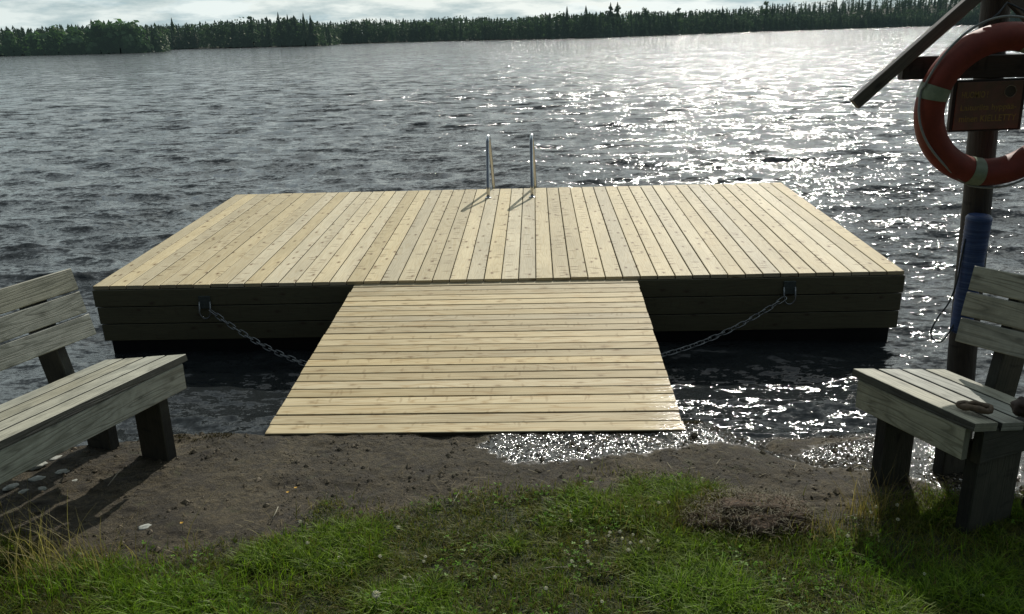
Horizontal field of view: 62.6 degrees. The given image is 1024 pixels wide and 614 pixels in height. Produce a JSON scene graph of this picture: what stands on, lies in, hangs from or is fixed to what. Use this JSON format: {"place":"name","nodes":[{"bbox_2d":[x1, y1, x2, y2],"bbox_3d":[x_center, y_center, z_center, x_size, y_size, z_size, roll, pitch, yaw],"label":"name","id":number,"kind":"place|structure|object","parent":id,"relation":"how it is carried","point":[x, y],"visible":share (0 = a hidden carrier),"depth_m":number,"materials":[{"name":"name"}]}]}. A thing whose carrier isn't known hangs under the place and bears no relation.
{"place":"outdoors","nodes":[
{"label":"outdoors","id":0,"kind":"place"},
{"bbox_2d":[0,0,953,32],"label":"sky","id":1,"kind":"structure","parent":0,"point":[33,14],"materials":[{"name":"white"}]},
{"bbox_2d":[0,4,977,55],"bbox_3d":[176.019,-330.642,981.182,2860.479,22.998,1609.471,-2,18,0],"label":"shore terrain","id":2,"kind":"structure","parent":0,"point":[884,11],"depth_m":473.62,"materials":[{"name":"green plant"}]},
{"bbox_2d":[0,31,25,55],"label":"broadleaf tree","id":3,"kind":"object","parent":2,"relation":"on","point":[11,46],"visible":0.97,"depth_m":292.79,"materials":[{"name":"green plant"}]},
{"bbox_2d":[21,31,46,55],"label":"broadleaf tree","id":4,"kind":"object","parent":2,"relation":"on","point":[36,48],"visible":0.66,"depth_m":287.52,"materials":[{"name":"green plant"}]},
{"bbox_2d":[38,24,67,54],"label":"broadleaf tree","id":5,"kind":"object","parent":2,"relation":"on","point":[54,42],"visible":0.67,"depth_m":281.29,"materials":[{"name":"green plant"}]},
{"bbox_2d":[62,25,90,54],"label":"broadleaf tree","id":6,"kind":"object","parent":2,"relation":"on","point":[73,42],"visible":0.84,"depth_m":276.39,"materials":[{"name":"green plant"}]},
{"bbox_2d":[81,20,110,53],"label":"broadleaf tree","id":7,"kind":"object","parent":2,"relation":"on","point":[93,32],"visible":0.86,"depth_m":275.35,"materials":[{"name":"green plant"}]},
{"bbox_2d":[101,19,139,52],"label":"broadleaf tree","id":8,"kind":"object","parent":2,"relation":"on","point":[112,36],"visible":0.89,"depth_m":274.38,"materials":[{"name":"green plant"}]},
{"bbox_2d":[116,20,153,52],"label":"broadleaf tree","id":9,"kind":"object","parent":2,"relation":"on","point":[133,29],"visible":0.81,"depth_m":277.06,"materials":[{"name":"green plant"}]},
{"bbox_2d":[170,18,177,46],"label":"spruce tree","id":10,"kind":"object","parent":2,"relation":"on","point":[172,26],"visible":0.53,"depth_m":423.96,"materials":[{"name":"green plant"}]},
{"bbox_2d":[245,16,258,46],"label":"pine tree","id":11,"kind":"object","parent":2,"relation":"on","point":[251,27],"visible":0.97,"depth_m":391.13,"materials":[{"name":"green plant"}]},
{"bbox_2d":[264,16,270,46],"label":"pine tree","id":12,"kind":"object","parent":2,"relation":"on","point":[267,30],"visible":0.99,"depth_m":386.50,"materials":[{"name":"green plant"}]},
{"bbox_2d":[275,11,284,46],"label":"spruce tree","id":13,"kind":"object","parent":2,"relation":"on","point":[280,42],"visible":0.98,"depth_m":382.64,"materials":[{"name":"green plant"}]},
{"bbox_2d":[285,15,292,45],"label":"spruce tree","id":14,"kind":"object","parent":2,"relation":"on","point":[288,38],"visible":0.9,"depth_m":381.56,"materials":[{"name":"green plant"}]},
{"bbox_2d":[292,15,298,38],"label":"pine tree","id":15,"kind":"object","parent":2,"relation":"on","point":[295,22],"visible":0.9,"depth_m":381.32,"materials":[{"name":"green plant"}]},
{"bbox_2d":[300,14,308,45],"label":"spruce tree","id":16,"kind":"object","parent":2,"relation":"on","point":[304,36],"visible":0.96,"depth_m":376.23,"materials":[{"name":"green plant"}]},
{"bbox_2d":[307,16,318,45],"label":"spruce tree","id":17,"kind":"object","parent":2,"relation":"on","point":[310,34],"visible":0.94,"depth_m":375.30,"materials":[{"name":"green plant"}]},
{"bbox_2d":[0,0,1021,55],"bbox_3d":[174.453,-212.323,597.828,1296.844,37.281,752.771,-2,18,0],"label":"forest","id":18,"kind":"object","parent":2,"relation":"on","point":[227,34],"visible":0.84,"depth_m":479.49,"materials":[{"name":"green plant"}]},
{"bbox_2d":[565,8,570,37],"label":"spruce tree","id":19,"kind":"object","parent":2,"relation":"on","point":[567,18],"visible":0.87,"depth_m":394.72,"materials":[{"name":"green plant"}]},
{"bbox_2d":[581,7,587,36],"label":"spruce tree","id":20,"kind":"object","parent":2,"relation":"on","point":[584,29],"visible":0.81,"depth_m":384.50,"materials":[{"name":"green plant"}]},
{"bbox_2d":[605,3,616,31],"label":"pine tree","id":21,"kind":"object","parent":2,"relation":"on","point":[610,12],"visible":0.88,"depth_m":395.46,"materials":[{"name":"green plant"}]},
{"bbox_2d":[614,2,620,31],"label":"pine tree","id":22,"kind":"object","parent":2,"relation":"on","point":[616,10],"visible":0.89,"depth_m":402.67,"materials":[{"name":"green plant"}]},
{"bbox_2d":[641,7,651,21],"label":"broadleaf tree","id":23,"kind":"object","parent":2,"relation":"on","point":[646,12],"visible":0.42,"depth_m":429.27,"materials":[{"name":"green plant"}]},
{"bbox_2d":[676,8,680,29],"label":"pine tree","id":24,"kind":"object","parent":2,"relation":"on","point":[678,10],"visible":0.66,"depth_m":463.38,"materials":[{"name":"green plant"}]},
{"bbox_2d":[761,1,770,24],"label":"pine tree","id":25,"kind":"object","parent":2,"relation":"on","point":[766,11],"visible":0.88,"depth_m":584.69,"materials":[{"name":"green plant"}]},
{"bbox_2d":[768,3,774,29],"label":"spruce tree","id":26,"kind":"object","parent":2,"relation":"on","point":[772,10],"visible":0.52,"depth_m":593.71,"materials":[{"name":"green plant"}]},
{"bbox_2d":[0,25,1023,446],"bbox_3d":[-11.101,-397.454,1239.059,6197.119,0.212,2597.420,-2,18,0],"label":"lake water","id":27,"kind":"structure","parent":0,"point":[112,163],"depth_m":17.63,"materials":[{"name":"black liquid"}]},
{"bbox_2d":[92,133,904,352],"bbox_3d":[-0.102,-0.568,8.049,6.159,1.824,3.506,-1,18,2],"label":"floating dock","id":28,"kind":"object","parent":27,"relation":"on","point":[699,262],"visible":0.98,"depth_m":6.83,"materials":[{"name":"wood"}]},
{"bbox_2d":[209,309,306,366],"bbox_3d":[-1.857,0.239,6.294,1.018,0.353,0.040,7,20,25],"label":"mooring chain","id":29,"kind":"object","parent":28,"relation":"attached to","point":[258,343],"visible":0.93,"depth_m":6.33,"materials":[{"name":"metal"}]},
{"bbox_2d":[661,296,786,356],"bbox_3d":[1.542,0.149,6.236,1.080,0.366,0.039,-6,18,-14],"label":"mooring chain","id":30,"kind":"object","parent":28,"relation":"attached to","point":[723,333],"visible":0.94,"depth_m":6.25,"materials":[{"name":"metal"}]},
{"bbox_2d":[0,421,1023,613],"bbox_3d":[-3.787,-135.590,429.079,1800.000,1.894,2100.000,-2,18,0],"label":"shore ground","id":31,"kind":"structure","parent":0,"point":[217,478],"depth_m":3.77,"materials":[{"name":"soil"}]},
{"bbox_2d":[2,483,18,490],"bbox_3d":[-2.273,0.817,3.818,0.057,0.016,0.073,6,19,23],"label":"stone","id":32,"kind":"object","parent":31,"relation":"on","point":[12,486],"visible":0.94,"depth_m":3.81,"materials":[{"name":"grey stone"}]},
{"bbox_2d":[18,489,28,493],"bbox_3d":[-2.193,0.828,3.777,0.038,0.011,0.050,6,19,22],"label":"stone","id":33,"kind":"object","parent":31,"relation":"on","point":[22,491],"visible":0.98,"depth_m":3.77,"materials":[{"name":"grey stone"}]},
{"bbox_2d":[28,476,45,481],"bbox_3d":[-2.196,0.795,3.888,0.076,0.019,0.057,-2,18,-1],"label":"stone","id":34,"kind":"object","parent":31,"relation":"on","point":[34,479],"visible":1,"depth_m":3.88,"materials":[{"name":"grey stone"}]},
{"bbox_2d":[29,462,47,470],"bbox_3d":[-2.284,0.758,4.020,0.106,0.026,0.086,3,18,13],"label":"stone","id":35,"kind":"object","parent":31,"relation":"on","point":[41,465],"visible":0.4,"depth_m":4.00,"materials":[{"name":"grey stone"}]},
{"bbox_2d":[38,486,46,490],"bbox_3d":[-2.120,0.821,3.803,0.048,0.010,0.034,6,19,22],"label":"stone","id":36,"kind":"object","parent":31,"relation":"on","point":[43,488],"visible":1,"depth_m":3.80,"materials":[{"name":"grey stone"}]},
{"bbox_2d":[49,455,61,460],"bbox_3d":[-2.227,0.736,4.107,0.066,0.015,0.048,-18,24,-41],"label":"stone","id":37,"kind":"object","parent":31,"relation":"on","point":[55,458],"visible":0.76,"depth_m":4.10,"materials":[{"name":"grey stone"}]},
{"bbox_2d":[55,469,69,474],"bbox_3d":[-2.112,0.774,3.951,0.067,0.013,0.049,-2,18,-2],"label":"stone","id":38,"kind":"object","parent":31,"relation":"on","point":[61,471],"visible":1,"depth_m":3.94,"materials":[{"name":"grey stone"}]},
{"bbox_2d":[0,268,186,483],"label":"bench","id":39,"kind":"object","parent":31,"relation":"on","point":[67,407],"visible":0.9,"depth_m":3.86,"materials":[{"name":"grey wood"}]},
{"bbox_2d":[138,524,150,529],"bbox_3d":[-1.517,0.908,3.481,0.056,0.012,0.043,-12,21,-29],"label":"stone","id":40,"kind":"object","parent":31,"relation":"on","point":[144,526],"visible":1,"depth_m":3.47,"materials":[{"name":"white stone"}]},
{"bbox_2d":[372,590,380,611],"bbox_3d":[-0.460,1.017,2.875,0.032,0.114,0.032,6,19,22],"label":"clover flower","id":41,"kind":"object","parent":31,"relation":"on","point":[377,595],"visible":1,"depth_m":2.86,"materials":[{"name":"white plant"}]},
{"bbox_2d":[82,420,700,452],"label":"moss tufts","id":42,"kind":"object","parent":31,"relation":"on","point":[684,422],"visible":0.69,"depth_m":4.28,"materials":[{"name":"green plant"}]},
{"bbox_2d":[265,279,685,436],"bbox_3d":[-0.154,0.279,5.342,2.223,0.257,2.412,-2,18,0],"label":"gangway","id":43,"kind":"object","parent":31,"relation":"on","point":[432,359],"visible":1,"depth_m":4.97,"materials":[{"name":"beige wood"}]},
{"bbox_2d":[0,428,1016,602],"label":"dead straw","id":44,"kind":"object","parent":31,"relation":"on","point":[497,501],"visible":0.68,"depth_m":3.58,"materials":[{"name":"beige plant"}]},
{"bbox_2d":[0,451,1023,613],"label":"tall dry grass","id":45,"kind":"structure","parent":31,"relation":"on","point":[677,510],"depth_m":3.17,"materials":[{"name":"green plant"}]},
{"bbox_2d":[0,423,1023,563],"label":"gravel crumbs","id":46,"kind":"object","parent":31,"relation":"on","point":[430,476],"visible":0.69,"depth_m":3.87,"materials":[{"name":"gravel"}]},
{"bbox_2d":[77,470,1023,613],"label":"clover leaves","id":47,"kind":"object","parent":31,"relation":"on","point":[577,552],"visible":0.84,"depth_m":3.12,"materials":[{"name":"green plant"}]},
{"bbox_2d":[676,484,823,541],"bbox_3d":[0.966,0.846,3.394,0.651,0.177,0.427,-2,18,0],"label":"grass heap","id":48,"kind":"object","parent":31,"relation":"on","point":[778,515],"depth_m":3.33,"materials":[{"name":"plant"}]},
{"bbox_2d":[849,0,1023,380],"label":"lifebuoy post","id":49,"kind":"object","parent":31,"relation":"on","point":[909,63],"visible":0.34,"depth_m":3.93,"materials":[{"name":"brown wood"}]},
{"bbox_2d":[930,213,992,342],"bbox_3d":[2.272,-0.130,4.245,0.223,0.669,0.121,-9,19,-22],"label":"line tube","id":50,"kind":"object","parent":49,"relation":"attached to","point":[976,236],"visible":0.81,"depth_m":4.19,"materials":[{"name":"blue plastic"}]},
{"bbox_2d":[913,1,1023,188],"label":"lifebuoy","id":51,"kind":"object","parent":49,"relation":"hanging from","point":[949,67],"visible":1,"depth_m":3.83,"materials":[{"name":"plastic"}]},
{"bbox_2d":[946,78,1023,131],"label":"warning sign","id":52,"kind":"object","parent":49,"relation":"attached to","point":[986,104],"visible":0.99,"depth_m":3.96,"materials":[{"name":"brown wood"}]},
{"bbox_2d":[852,266,1023,535],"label":"bench","id":53,"kind":"object","parent":31,"relation":"on","point":[904,406],"visible":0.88,"depth_m":3.50,"materials":[{"name":"grey wood"}]},
{"bbox_2d":[1010,396,1023,417],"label":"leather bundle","id":54,"kind":"object","parent":53,"relation":"on","point":[1017,406],"visible":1,"depth_m":3.16,"materials":[{"name":"brown leather"}]},
{"bbox_2d":[0,465,1023,613],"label":"lawn grass","id":55,"kind":"structure","parent":0,"point":[710,604],"depth_m":3.10,"materials":[{"name":"green plant"}]},
{"bbox_2d":[955,400,993,413],"bbox_3d":[1.756,0.374,3.197,0.130,0.041,0.078,8,20,27],"label":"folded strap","id":56,"kind":"object","parent":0,"point":[978,407],"visible":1,"depth_m":3.18,"materials":[{"name":"fabric"}]}
]}

